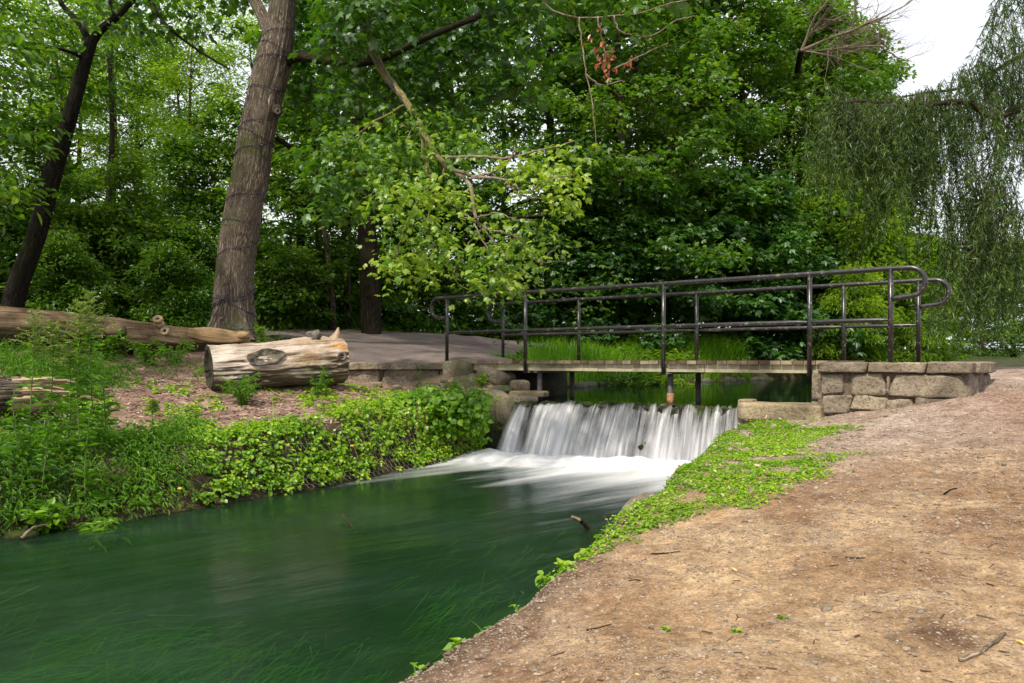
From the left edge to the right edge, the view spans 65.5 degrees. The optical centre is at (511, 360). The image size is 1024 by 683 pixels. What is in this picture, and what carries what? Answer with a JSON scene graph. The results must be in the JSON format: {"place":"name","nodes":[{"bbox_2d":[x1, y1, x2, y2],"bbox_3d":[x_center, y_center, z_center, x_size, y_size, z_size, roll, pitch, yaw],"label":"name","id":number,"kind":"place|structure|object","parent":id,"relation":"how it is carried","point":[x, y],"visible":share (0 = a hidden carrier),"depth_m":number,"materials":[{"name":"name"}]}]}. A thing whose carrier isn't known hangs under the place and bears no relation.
{"place":"outdoors","nodes":[
{"label":"outdoors","id":0,"kind":"place"},
{"bbox_2d":[0,450,675,682],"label":"stream","id":1,"kind":"structure","parent":0,"point":[310,586],"depth_m":5.14,"materials":[{"name":"liquid"}]},
{"bbox_2d":[150,322,629,368],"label":"path","id":2,"kind":"structure","parent":0,"point":[396,347],"depth_m":17.63,"materials":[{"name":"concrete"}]},
{"bbox_2d":[0,323,861,631],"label":"grass","id":3,"kind":"structure","parent":0,"point":[562,351],"depth_m":19.73,"materials":[{"name":"green plant"}]},
{"bbox_2d":[0,325,1023,682],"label":"ground","id":4,"kind":"structure","parent":0,"point":[824,571],"depth_m":4.09,"materials":[{"name":"brown soil"}]},
{"bbox_2d":[0,389,35,466],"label":"tall weed","id":5,"kind":"object","parent":4,"relation":"on","point":[10,447],"visible":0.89,"depth_m":6.78,"materials":[{"name":"green plant"}]},
{"bbox_2d":[0,197,60,309],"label":"understorey shrub","id":6,"kind":"object","parent":4,"relation":"on","point":[3,216],"visible":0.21,"depth_m":16.20,"materials":[{"name":"green plant"}]},
{"bbox_2d":[11,309,59,472],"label":"tall weed","id":7,"kind":"object","parent":4,"relation":"on","point":[25,384],"visible":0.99,"depth_m":6.90,"materials":[{"name":"green plant"}]},
{"bbox_2d":[18,497,67,532],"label":"weed tuft","id":8,"kind":"object","parent":4,"relation":"on","point":[37,517],"visible":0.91,"depth_m":6.46,"materials":[{"name":"green plant"}]},
{"bbox_2d":[24,411,61,499],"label":"tall weed","id":9,"kind":"object","parent":4,"relation":"on","point":[49,466],"visible":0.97,"depth_m":6.71,"materials":[{"name":"green plant"}]},
{"bbox_2d":[0,377,87,414],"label":"broken log","id":10,"kind":"object","parent":4,"relation":"on","point":[7,388],"visible":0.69,"depth_m":7.90,"materials":[{"name":"brown wood"}]},
{"bbox_2d":[0,0,101,212],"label":"woodland tree","id":11,"kind":"object","parent":4,"relation":"on","point":[2,21],"visible":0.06,"depth_m":31.15,"materials":[{"name":"green plant"}]},
{"bbox_2d":[32,319,77,463],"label":"tall weed","id":12,"kind":"object","parent":4,"relation":"on","point":[47,394],"visible":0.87,"depth_m":7.11,"materials":[{"name":"green plant"}]},
{"bbox_2d":[0,202,117,315],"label":"understorey shrub","id":13,"kind":"object","parent":4,"relation":"on","point":[57,220],"visible":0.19,"depth_m":16.70,"materials":[{"name":"green plant"}]},
{"bbox_2d":[0,225,137,320],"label":"understorey shrub","id":14,"kind":"object","parent":4,"relation":"on","point":[54,256],"visible":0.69,"depth_m":15.22,"materials":[{"name":"green plant"}]},
{"bbox_2d":[0,107,138,316],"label":"sapling","id":15,"kind":"object","parent":4,"relation":"on","point":[32,153],"visible":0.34,"depth_m":17.51,"materials":[{"name":"green plant"}]},
{"bbox_2d":[50,339,90,458],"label":"tall weed","id":16,"kind":"object","parent":4,"relation":"on","point":[68,369],"visible":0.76,"depth_m":7.28,"materials":[{"name":"green plant"}]},
{"bbox_2d":[0,0,150,215],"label":"woodland tree","id":17,"kind":"object","parent":4,"relation":"on","point":[79,124],"visible":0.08,"depth_m":33.32,"materials":[{"name":"green plant"}]},
{"bbox_2d":[0,0,155,257],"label":"woodland tree","id":18,"kind":"object","parent":4,"relation":"on","point":[88,170],"visible":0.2,"depth_m":24.92,"materials":[{"name":"green plant"}]},
{"bbox_2d":[0,0,158,119],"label":"woodland tree","id":19,"kind":"object","parent":4,"relation":"on","point":[60,83],"visible":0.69,"depth_m":19.71,"materials":[{"name":"green plant"}]},
{"bbox_2d":[57,298,104,455],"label":"tall weed","id":20,"kind":"object","parent":4,"relation":"on","point":[72,394],"visible":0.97,"depth_m":7.19,"materials":[{"name":"green plant"}]},
{"bbox_2d":[64,404,105,513],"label":"tall weed","id":21,"kind":"object","parent":4,"relation":"on","point":[90,431],"visible":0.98,"depth_m":6.90,"materials":[{"name":"green plant"}]},
{"bbox_2d":[40,169,134,263],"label":"sapling","id":22,"kind":"object","parent":4,"relation":"on","point":[82,179],"visible":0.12,"depth_m":20.81,"materials":[{"name":"green plant"}]},
{"bbox_2d":[61,289,116,460],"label":"tall weed","id":23,"kind":"object","parent":4,"relation":"on","point":[97,377],"visible":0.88,"depth_m":7.29,"materials":[{"name":"green plant"}]},
{"bbox_2d":[7,0,185,260],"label":"woodland tree","id":24,"kind":"object","parent":4,"relation":"on","point":[97,109],"visible":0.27,"depth_m":26.93,"materials":[{"name":"green plant"}]},
{"bbox_2d":[90,353,121,453],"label":"tall weed","id":25,"kind":"object","parent":4,"relation":"on","point":[105,411],"visible":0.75,"depth_m":7.49,"materials":[{"name":"green plant"}]},
{"bbox_2d":[82,328,132,360],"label":"weed tuft","id":26,"kind":"object","parent":4,"relation":"on","point":[109,339],"visible":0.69,"depth_m":11.73,"materials":[{"name":"green plant"}]},
{"bbox_2d":[0,0,214,307],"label":"leaning tree","id":27,"kind":"object","parent":4,"relation":"on","point":[20,277],"visible":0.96,"depth_m":11.68,"materials":[{"name":"green plant"}]},
{"bbox_2d":[0,339,216,534],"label":"bank weeds","id":28,"kind":"object","parent":4,"relation":"on","point":[156,440],"visible":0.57,"depth_m":7.44,"materials":[{"name":"green plant"}]},
{"bbox_2d":[29,197,191,322],"bbox_3d":[-9.394,-1.960,17.991,3.608,3.334,3.534,0,0,3],"label":"understorey shrub","id":29,"kind":"object","parent":4,"relation":"on","point":[114,227],"visible":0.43,"depth_m":17.41,"materials":[{"name":"green plant"}]},
{"bbox_2d":[37,0,190,314],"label":"young tree","id":30,"kind":"object","parent":4,"relation":"on","point":[111,134],"visible":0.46,"depth_m":21.96,"materials":[{"name":"green plant"}]},
{"bbox_2d":[0,306,249,353],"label":"fallen log","id":31,"kind":"object","parent":4,"relation":"on","point":[11,320],"visible":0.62,"depth_m":12.31,"materials":[{"name":"brown wood"}]},
{"bbox_2d":[67,22,198,221],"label":"woodland tree","id":32,"kind":"object","parent":4,"relation":"on","point":[153,93],"visible":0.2,"depth_m":32.48,"materials":[{"name":"green plant"}]},
{"bbox_2d":[81,149,210,319],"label":"sapling","id":33,"kind":"object","parent":4,"relation":"on","point":[135,159],"visible":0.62,"depth_m":18.05,"materials":[{"name":"green plant"}]},
{"bbox_2d":[84,212,214,321],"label":"understorey shrub","id":34,"kind":"object","parent":4,"relation":"on","point":[131,259],"visible":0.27,"depth_m":17.95,"materials":[{"name":"green plant"}]},
{"bbox_2d":[120,235,214,327],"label":"understorey shrub","id":35,"kind":"object","parent":4,"relation":"on","point":[174,265],"visible":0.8,"depth_m":16.06,"materials":[{"name":"green plant"}]},
{"bbox_2d":[117,23,242,220],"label":"woodland tree","id":36,"kind":"object","parent":4,"relation":"on","point":[185,73],"visible":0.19,"depth_m":36.93,"materials":[{"name":"green plant"}]},
{"bbox_2d":[111,129,256,312],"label":"sapling","id":37,"kind":"object","parent":4,"relation":"on","point":[181,159],"visible":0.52,"depth_m":20.48,"materials":[{"name":"green plant"}]},
{"bbox_2d":[114,0,275,240],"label":"woodland tree","id":38,"kind":"object","parent":4,"relation":"on","point":[202,60],"visible":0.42,"depth_m":26.73,"materials":[{"name":"green plant"}]},
{"bbox_2d":[146,219,270,323],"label":"understorey shrub","id":39,"kind":"object","parent":4,"relation":"on","point":[208,255],"visible":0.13,"depth_m":18.55,"materials":[{"name":"green plant"}]},
{"bbox_2d":[132,89,288,317],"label":"sapling","id":40,"kind":"object","parent":4,"relation":"on","point":[225,150],"visible":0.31,"depth_m":21.69,"materials":[{"name":"green plant"}]},
{"bbox_2d":[216,371,261,405],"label":"weed tuft","id":41,"kind":"object","parent":4,"relation":"on","point":[246,394],"visible":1,"depth_m":10.11,"materials":[{"name":"green plant"}]},
{"bbox_2d":[0,342,485,505],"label":"ground ivy","id":42,"kind":"object","parent":4,"relation":"on","point":[236,431],"visible":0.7,"depth_m":8.94,"materials":[{"name":"green plant"}]},
{"bbox_2d":[196,7,337,275],"bbox_3d":[-10.875,-8.475,35.207,6.465,14.196,7.476,0,0,-19],"label":"woodland tree","id":43,"kind":"object","parent":4,"relation":"on","point":[248,17],"visible":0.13,"depth_m":34.64,"materials":[{"name":"green plant"}]},
{"bbox_2d":[98,376,450,430],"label":"seedlings","id":44,"kind":"object","parent":4,"relation":"on","point":[301,395],"visible":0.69,"depth_m":10.42,"materials":[{"name":"green plant"}]},
{"bbox_2d":[204,327,349,389],"bbox_3d":[-3.288,-0.039,11.205,1.910,0.891,0.735,0,0,-32],"label":"sawn log","id":45,"kind":"object","parent":4,"relation":"on","point":[282,363],"visible":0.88,"depth_m":10.99,"materials":[{"name":"brown wood"}]},
{"bbox_2d":[197,71,385,328],"bbox_3d":[-5.362,-4.034,20.290,4.977,6.597,4.915,0,0,-24],"label":"sapling","id":46,"kind":"object","parent":4,"relation":"on","point":[278,193],"visible":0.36,"depth_m":20.18,"materials":[{"name":"green plant"}]},
{"bbox_2d":[254,242,337,332],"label":"understorey shrub","id":47,"kind":"object","parent":4,"relation":"on","point":[287,267],"visible":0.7,"depth_m":19.10,"materials":[{"name":"green plant"}]},
{"bbox_2d":[212,51,393,329],"bbox_3d":[-5.309,-4.598,20.229,4.349,8.008,3.299,0,0,-42],"label":"young tree","id":48,"kind":"object","parent":4,"relation":"on","point":[331,290],"visible":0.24,"depth_m":19.94,"materials":[{"name":"green plant"}]},
{"bbox_2d":[255,237,360,329],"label":"understorey shrub","id":49,"kind":"object","parent":4,"relation":"on","point":[327,300],"visible":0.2,"depth_m":21.18,"materials":[{"name":"green plant"}]},
{"bbox_2d":[211,0,408,315],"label":"woodland tree","id":50,"kind":"object","parent":4,"relation":"on","point":[292,174],"visible":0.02,"depth_m":22.78,"materials":[{"name":"green plant"}]},
{"bbox_2d":[203,1,466,281],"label":"woodland tree","id":51,"kind":"object","parent":4,"relation":"on","point":[244,51],"visible":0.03,"depth_m":26.18,"materials":[{"name":"green plant"}]},
{"bbox_2d":[255,76,424,318],"bbox_3d":[-5.539,-4.717,23.459,5.763,7.638,5.691,0,0,35],"label":"sapling","id":52,"kind":"object","parent":4,"relation":"on","point":[265,250],"visible":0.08,"depth_m":22.31,"materials":[{"name":"green plant"}]},
{"bbox_2d":[259,102,439,328],"bbox_3d":[-4.146,-3.910,21.699,4.656,6.250,4.715,0,0,2],"label":"sapling","id":53,"kind":"object","parent":4,"relation":"on","point":[341,249],"visible":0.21,"depth_m":20.77,"materials":[{"name":"green plant"}]},
{"bbox_2d":[261,419,473,490],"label":"ivy","id":54,"kind":"object","parent":4,"relation":"on","point":[361,451],"visible":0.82,"depth_m":9.61,"materials":[{"name":"green plant"}]},
{"bbox_2d":[316,250,419,332],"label":"understorey shrub","id":55,"kind":"object","parent":4,"relation":"on","point":[397,327],"visible":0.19,"depth_m":21.94,"materials":[{"name":"green plant"}]},
{"bbox_2d":[256,0,510,334],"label":"dark tree","id":56,"kind":"object","parent":4,"relation":"on","point":[370,306],"visible":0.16,"depth_m":19.28,"materials":[{"name":"green plant"}]},
{"bbox_2d":[0,292,780,359],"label":"undergrowth","id":57,"kind":"object","parent":4,"relation":"on","point":[142,318],"visible":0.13,"depth_m":22.11,"materials":[{"name":"green plant"}]},
{"bbox_2d":[77,0,710,340],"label":"tree","id":58,"kind":"object","parent":4,"relation":"on","point":[352,23],"visible":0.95,"depth_m":12.27,"materials":[{"name":"green plant"}]},
{"bbox_2d":[346,362,442,383],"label":"stone wall","id":59,"kind":"structure","parent":4,"relation":"on","point":[393,373],"depth_m":13.29,"materials":[{"name":"beige stone"}]},
{"bbox_2d":[306,72,500,323],"bbox_3d":[-3.629,-4.641,23.575,5.691,7.638,5.763,0,0,-34],"label":"sapling","id":60,"kind":"object","parent":4,"relation":"on","point":[449,288],"visible":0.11,"depth_m":22.98,"materials":[{"name":"green plant"}]},
{"bbox_2d":[354,247,458,334],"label":"understorey shrub","id":61,"kind":"object","parent":4,"relation":"on","point":[427,322],"visible":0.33,"depth_m":22.35,"materials":[{"name":"green plant"}]},
{"bbox_2d":[338,385,498,456],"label":"vine bush","id":62,"kind":"object","parent":4,"relation":"on","point":[452,413],"visible":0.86,"depth_m":10.94,"materials":[{"name":"green plant"}]},
{"bbox_2d":[378,104,511,332],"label":"sapling","id":63,"kind":"object","parent":4,"relation":"on","point":[481,193],"visible":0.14,"depth_m":25.48,"materials":[{"name":"green plant"}]},
{"bbox_2d":[346,0,543,330],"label":"woodland tree","id":64,"kind":"object","parent":4,"relation":"on","point":[492,140],"visible":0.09,"depth_m":27.72,"materials":[{"name":"green plant"}]},
{"bbox_2d":[403,251,496,338],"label":"understorey shrub","id":65,"kind":"object","parent":4,"relation":"on","point":[445,280],"visible":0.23,"depth_m":23.19,"materials":[{"name":"green plant"}]},
{"bbox_2d":[453,373,492,385],"bbox_3d":[-0.578,0.460,13.053,0.807,0.495,0.618,0,0,27],"label":"abutment rock","id":66,"kind":"object","parent":4,"relation":"on","point":[465,380],"visible":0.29,"depth_m":12.87,"materials":[{"name":"stone"}]},
{"bbox_2d":[443,360,476,377],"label":"concrete block","id":67,"kind":"structure","parent":66,"relation":"on","point":[454,368],"depth_m":13.18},
{"bbox_2d":[443,255,539,342],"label":"understorey shrub","id":68,"kind":"object","parent":4,"relation":"on","point":[492,309],"visible":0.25,"depth_m":24.14,"materials":[{"name":"green plant"}]},
{"bbox_2d":[476,365,515,385],"bbox_3d":[-0.263,0.256,13.045,0.604,0.357,0.527,0,0,27],"label":"abutment rock","id":69,"kind":"object","parent":4,"relation":"on","point":[496,376],"visible":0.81,"depth_m":12.82,"materials":[{"name":"beige stone"}]},
{"bbox_2d":[422,1,572,317],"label":"woodland tree","id":70,"kind":"object","parent":4,"relation":"on","point":[504,121],"visible":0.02,"depth_m":35.87,"materials":[{"name":"green plant"}]},
{"bbox_2d":[482,423,522,449],"bbox_3d":[-0.115,1.294,11.943,0.693,0.730,0.459,0,0,15],"label":"abutment rock","id":71,"kind":"object","parent":4,"relation":"on","point":[496,433],"visible":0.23,"depth_m":11.76,"materials":[{"name":"grey stone"}]},
{"bbox_2d":[495,394,519,423],"bbox_3d":[-0.032,0.770,12.031,0.422,0.520,0.421,0,0,-32],"label":"abutment rock","id":72,"kind":"object","parent":4,"relation":"on","point":[505,410],"visible":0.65,"depth_m":11.87,"materials":[{"name":"stone"}]},
{"bbox_2d":[484,260,576,342],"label":"understorey shrub","id":73,"kind":"object","parent":4,"relation":"on","point":[523,281],"visible":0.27,"depth_m":25.13,"materials":[{"name":"green plant"}]},
{"bbox_2d":[509,370,566,394],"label":"abutment wall","id":74,"kind":"structure","parent":4,"relation":"on","point":[554,383],"depth_m":14.08,"materials":[{"name":"black concrete"}]},
{"bbox_2d":[62,365,1023,682],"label":"wood litter","id":75,"kind":"object","parent":4,"relation":"on","point":[228,403],"visible":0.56,"depth_m":9.06,"materials":[{"name":"brown wood"}]},
{"bbox_2d":[421,0,703,354],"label":"maple tree","id":76,"kind":"object","parent":4,"relation":"on","point":[549,137],"visible":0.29,"depth_m":25.23,"materials":[{"name":"green plant"}]},
{"bbox_2d":[477,170,660,349],"bbox_3d":[1.951,-2.973,25.266,5.872,6.302,5.522,0,0,7],"label":"dark shrub","id":77,"kind":"object","parent":4,"relation":"on","point":[596,210],"visible":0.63,"depth_m":24.22,"materials":[{"name":"green plant"}]},
{"bbox_2d":[492,13,729,328],"bbox_3d":[3.970,-9.302,35.782,12.003,18.862,11.488,0,0,5],"label":"maple tree","id":78,"kind":"object","parent":4,"relation":"on","point":[627,45],"visible":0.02,"depth_m":36.15,"materials":[{"name":"green plant"}]},
{"bbox_2d":[462,0,774,344],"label":"maple tree","id":79,"kind":"object","parent":4,"relation":"on","point":[623,159],"visible":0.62,"depth_m":24.57,"materials":[{"name":"green plant"}]},
{"bbox_2d":[515,401,738,456],"bbox_3d":[1.592,1.240,11.208,3.641,1.310,0.820,0,0,25],"label":"weir","id":80,"kind":"object","parent":4,"relation":"on","point":[642,424],"visible":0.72,"depth_m":11.00,"materials":[{"name":"white liquid"}]},
{"bbox_2d":[461,404,721,470],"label":"waterfall","id":81,"kind":"structure","parent":80,"relation":"on","point":[552,439],"depth_m":10.92,"materials":[{"name":"liquid"}]},
{"bbox_2d":[590,371,663,386],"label":"fern shrub","id":82,"kind":"object","parent":4,"relation":"on","point":[625,380],"visible":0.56,"depth_m":19.37,"materials":[{"name":"green plant"}]},
{"bbox_2d":[538,166,739,356],"bbox_3d":[4.128,-2.957,25.702,6.181,6.634,5.813,0,0,15],"label":"dark shrub","id":83,"kind":"object","parent":4,"relation":"on","point":[662,203],"visible":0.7,"depth_m":24.71,"materials":[{"name":"green plant"}]},
{"bbox_2d":[621,348,699,385],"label":"fern shrub","id":84,"kind":"object","parent":4,"relation":"on","point":[660,378],"visible":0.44,"depth_m":20.23,"materials":[{"name":"green plant"}]},
{"bbox_2d":[465,417,876,639],"bbox_3d":[2.059,0.999,6.673,1.747,0.727,7.307,0,0,26],"label":"clover","id":85,"kind":"object","parent":4,"relation":"on","point":[777,446],"visible":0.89,"depth_m":6.12,"materials":[{"name":"green plant"}]},
{"bbox_2d":[430,265,951,403],"bbox_3d":[2.140,0.006,12.180,7.909,2.219,1.834,0,0,37],"label":"footbridge","id":86,"kind":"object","parent":4,"relation":"on","point":[697,367],"visible":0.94,"depth_m":11.26,"materials":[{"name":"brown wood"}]},
{"bbox_2d":[537,0,856,328],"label":"maple tree","id":87,"kind":"object","parent":4,"relation":"on","point":[716,119],"visible":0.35,"depth_m":28.59,"materials":[{"name":"green plant"}]},
{"bbox_2d":[632,162,810,360],"bbox_3d":[6.817,-3.304,27.792,6.394,7.298,6.799,0,0,-7],"label":"dark shrub","id":88,"kind":"object","parent":4,"relation":"on","point":[732,225],"visible":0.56,"depth_m":26.33,"materials":[{"name":"green plant"}]},
{"bbox_2d":[629,0,878,332],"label":"maple tree","id":89,"kind":"object","parent":4,"relation":"on","point":[748,65],"visible":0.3,"depth_m":30.41,"materials":[{"name":"green plant"}]},
{"bbox_2d":[670,170,875,356],"bbox_3d":[9.059,-3.096,28.484,6.490,6.966,6.104,0,0,-5],"label":"dark shrub","id":90,"kind":"object","parent":4,"relation":"on","point":[770,211],"visible":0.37,"depth_m":27.01,"materials":[{"name":"green plant"}]},
{"bbox_2d":[737,401,824,420],"bbox_3d":[3.430,0.646,10.054,1.057,0.235,0.536,0,0,35],"label":"ledge stone","id":91,"kind":"object","parent":4,"relation":"on","point":[757,410],"visible":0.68,"depth_m":9.85,"materials":[{"name":"beige stone"}]},
{"bbox_2d":[698,0,908,344],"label":"maple tree","id":92,"kind":"object","parent":4,"relation":"on","point":[868,59],"visible":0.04,"depth_m":34.29,"materials":[{"name":"green plant"}]},
{"bbox_2d":[736,210,887,356],"bbox_3d":[10.613,-2.626,29.268,5.232,5.971,5.563,0,0,6],"label":"dark shrub","id":93,"kind":"object","parent":4,"relation":"on","point":[825,240],"visible":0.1,"depth_m":28.61,"materials":[{"name":"green plant"}]},
{"bbox_2d":[710,0,956,361],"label":"maple tree","id":94,"kind":"object","parent":4,"relation":"on","point":[802,20],"visible":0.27,"depth_m":32.65,"materials":[{"name":"green plant"}]},
{"bbox_2d":[794,261,904,361],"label":"lime green shrub","id":95,"kind":"object","parent":4,"relation":"on","point":[853,297],"visible":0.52,"depth_m":26.95,"materials":[{"name":"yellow plant"}]},
{"bbox_2d":[772,164,939,361],"bbox_3d":[11.622,-3.461,29.723,6.266,8.037,7.007,0,0,-24],"label":"lime green shrub","id":96,"kind":"object","parent":4,"relation":"on","point":[879,261],"visible":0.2,"depth_m":28.79,"materials":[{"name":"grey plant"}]},
{"bbox_2d":[786,0,936,189],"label":"dead tree","id":97,"kind":"object","parent":4,"relation":"on","point":[803,48],"visible":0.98,"depth_m":27.06,"materials":[{"name":"brown plant"}]},
{"bbox_2d":[771,13,964,334],"bbox_3d":[16.701,-8.552,38.791,10.534,16.397,10.964,0,0,1],"label":"maple tree","id":98,"kind":"object","parent":4,"relation":"on","point":[883,66],"visible":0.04,"depth_m":37.72,"materials":[{"name":"green plant"}]},
{"bbox_2d":[796,183,968,362],"bbox_3d":[13.557,-2.643,30.805,7.312,8.387,6.538,0,0,-32],"label":"lime green shrub","id":99,"kind":"object","parent":4,"relation":"on","point":[856,246],"visible":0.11,"depth_m":29.03,"materials":[{"name":"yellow plant"}]},
{"bbox_2d":[772,0,1023,361],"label":"willow tree","id":100,"kind":"object","parent":4,"relation":"on","point":[980,237],"visible":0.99,"depth_m":13.78,"materials":[{"name":"green plant"}]},
{"bbox_2d":[811,361,996,415],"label":"stone wall","id":101,"kind":"structure","parent":4,"relation":"on","point":[841,387],"depth_m":9.25,"materials":[{"name":"beige stone"}]},
{"bbox_2d":[847,233,972,362],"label":"lime green shrub","id":102,"kind":"object","parent":4,"relation":"on","point":[902,332],"visible":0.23,"depth_m":28.11,"materials":[{"name":"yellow plant"}]},
{"bbox_2d":[939,251,1023,356],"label":"shrub","id":103,"kind":"object","parent":4,"relation":"on","point":[983,351],"visible":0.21,"depth_m":41.16,"materials":[{"name":"green plant"}]},
{"bbox_2d":[0,0,1023,348],"label":"sky","id":104,"kind":"structure","parent":0,"point":[955,24],"materials":[{"name":"white"}]},
{"bbox_2d":[535,378,814,406],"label":"pond","id":105,"kind":"structure","parent":0,"point":[724,393],"depth_m":14.93,"materials":[{"name":"liquid"}]},
{"bbox_2d":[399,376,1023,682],"bbox_3d":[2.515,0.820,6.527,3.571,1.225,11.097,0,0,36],"label":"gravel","id":106,"kind":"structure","parent":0,"point":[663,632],"depth_m":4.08,"materials":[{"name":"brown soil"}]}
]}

